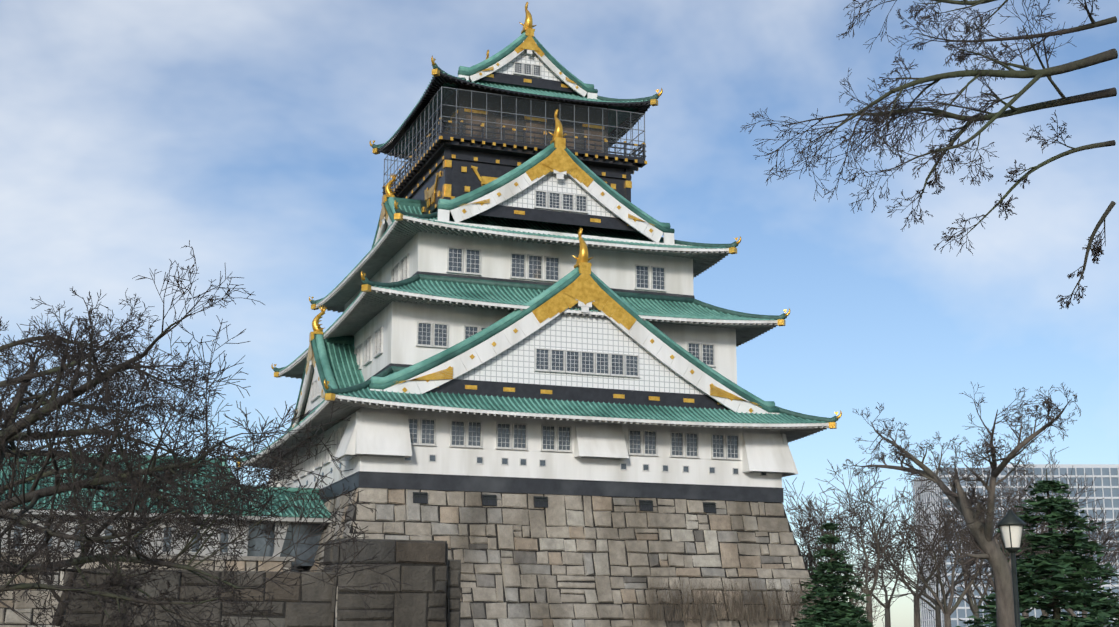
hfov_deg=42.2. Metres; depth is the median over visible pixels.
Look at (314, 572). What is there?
top wall
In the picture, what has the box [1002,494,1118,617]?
tree
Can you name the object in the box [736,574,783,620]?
shrub
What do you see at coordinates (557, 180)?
gable front
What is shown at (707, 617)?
shrub
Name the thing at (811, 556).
tree
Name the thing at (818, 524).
tree
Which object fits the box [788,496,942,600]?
tree
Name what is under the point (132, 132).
sky
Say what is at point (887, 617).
tree
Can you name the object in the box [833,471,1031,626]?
tree
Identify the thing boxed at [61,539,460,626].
wall
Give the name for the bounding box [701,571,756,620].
shrub
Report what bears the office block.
on the ground
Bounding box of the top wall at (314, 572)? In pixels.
[63,538,460,573]
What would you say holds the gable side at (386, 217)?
on the roof at (404, 228)
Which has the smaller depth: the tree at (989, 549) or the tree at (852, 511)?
the tree at (989, 549)
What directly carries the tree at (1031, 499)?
on the ground
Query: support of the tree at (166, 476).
on the ground
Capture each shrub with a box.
[641,573,697,620]
[671,575,726,620]
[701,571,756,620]
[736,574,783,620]
[770,576,814,620]
[830,578,887,620]
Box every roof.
[234,366,841,468]
[271,271,789,379]
[309,200,740,312]
[369,55,662,161]
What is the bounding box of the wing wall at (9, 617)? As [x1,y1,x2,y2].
[0,552,294,626]
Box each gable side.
[288,305,364,430]
[371,173,422,248]
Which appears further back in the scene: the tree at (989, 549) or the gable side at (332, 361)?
the gable side at (332, 361)
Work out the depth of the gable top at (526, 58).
125.35 m
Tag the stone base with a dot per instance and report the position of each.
(577, 561)
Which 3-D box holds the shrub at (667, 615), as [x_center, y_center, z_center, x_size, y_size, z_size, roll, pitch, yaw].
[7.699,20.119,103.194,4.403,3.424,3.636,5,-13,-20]
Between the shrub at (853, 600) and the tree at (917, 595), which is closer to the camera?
the shrub at (853, 600)
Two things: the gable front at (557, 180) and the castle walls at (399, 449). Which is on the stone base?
the castle walls at (399, 449)
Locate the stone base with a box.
[291,488,821,626]
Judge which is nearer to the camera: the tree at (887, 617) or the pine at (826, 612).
the pine at (826, 612)
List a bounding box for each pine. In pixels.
[791,523,873,626]
[956,469,1118,626]
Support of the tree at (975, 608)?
on the ground
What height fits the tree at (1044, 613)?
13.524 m
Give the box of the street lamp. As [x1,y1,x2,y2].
[996,509,1025,626]
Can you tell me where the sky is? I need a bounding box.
[0,0,1118,626]
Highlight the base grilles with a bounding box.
[413,492,715,512]
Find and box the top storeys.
[381,85,646,213]
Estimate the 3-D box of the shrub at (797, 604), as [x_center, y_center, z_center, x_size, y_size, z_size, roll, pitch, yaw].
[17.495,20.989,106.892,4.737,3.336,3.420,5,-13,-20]
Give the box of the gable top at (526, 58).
[458,2,597,99]
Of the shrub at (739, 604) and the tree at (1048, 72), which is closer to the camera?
the tree at (1048, 72)
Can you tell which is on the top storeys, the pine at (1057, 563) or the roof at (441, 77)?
the roof at (441, 77)
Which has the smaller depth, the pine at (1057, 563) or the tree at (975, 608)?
the pine at (1057, 563)
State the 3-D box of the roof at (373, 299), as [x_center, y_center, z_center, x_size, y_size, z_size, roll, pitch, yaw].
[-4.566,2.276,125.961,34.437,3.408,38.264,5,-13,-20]
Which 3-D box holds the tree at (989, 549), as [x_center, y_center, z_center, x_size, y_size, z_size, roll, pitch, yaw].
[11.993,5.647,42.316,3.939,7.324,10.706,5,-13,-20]
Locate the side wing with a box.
[0,449,331,568]
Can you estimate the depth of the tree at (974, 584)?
137.44 m
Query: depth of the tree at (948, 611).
136.54 m
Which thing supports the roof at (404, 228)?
on the castle walls at (399, 449)
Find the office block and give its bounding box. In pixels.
[912,464,1118,626]
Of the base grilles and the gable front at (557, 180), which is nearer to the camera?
the base grilles
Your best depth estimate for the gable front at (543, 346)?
108.45 m
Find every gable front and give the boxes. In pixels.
[368,228,779,429]
[437,110,674,243]
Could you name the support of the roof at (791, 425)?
attached to the castle walls at (399, 449)
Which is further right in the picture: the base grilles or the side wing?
the base grilles
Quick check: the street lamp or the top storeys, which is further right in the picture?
the street lamp
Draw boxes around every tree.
[0,240,411,626]
[740,0,1117,308]
[783,458,929,624]
[783,483,870,597]
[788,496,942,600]
[789,510,877,620]
[806,500,936,626]
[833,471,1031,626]
[836,382,1080,626]
[846,511,994,626]
[849,472,1064,626]
[897,447,1103,617]
[904,467,1065,610]
[920,471,1081,620]
[947,493,1118,619]
[995,498,1118,618]
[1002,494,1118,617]
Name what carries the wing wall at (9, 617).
on the ground
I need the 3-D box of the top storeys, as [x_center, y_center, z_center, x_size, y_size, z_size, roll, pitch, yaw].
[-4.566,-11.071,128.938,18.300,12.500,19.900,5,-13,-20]
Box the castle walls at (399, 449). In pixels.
[266,219,797,502]
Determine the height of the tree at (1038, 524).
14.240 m
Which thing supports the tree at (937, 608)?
on the ground

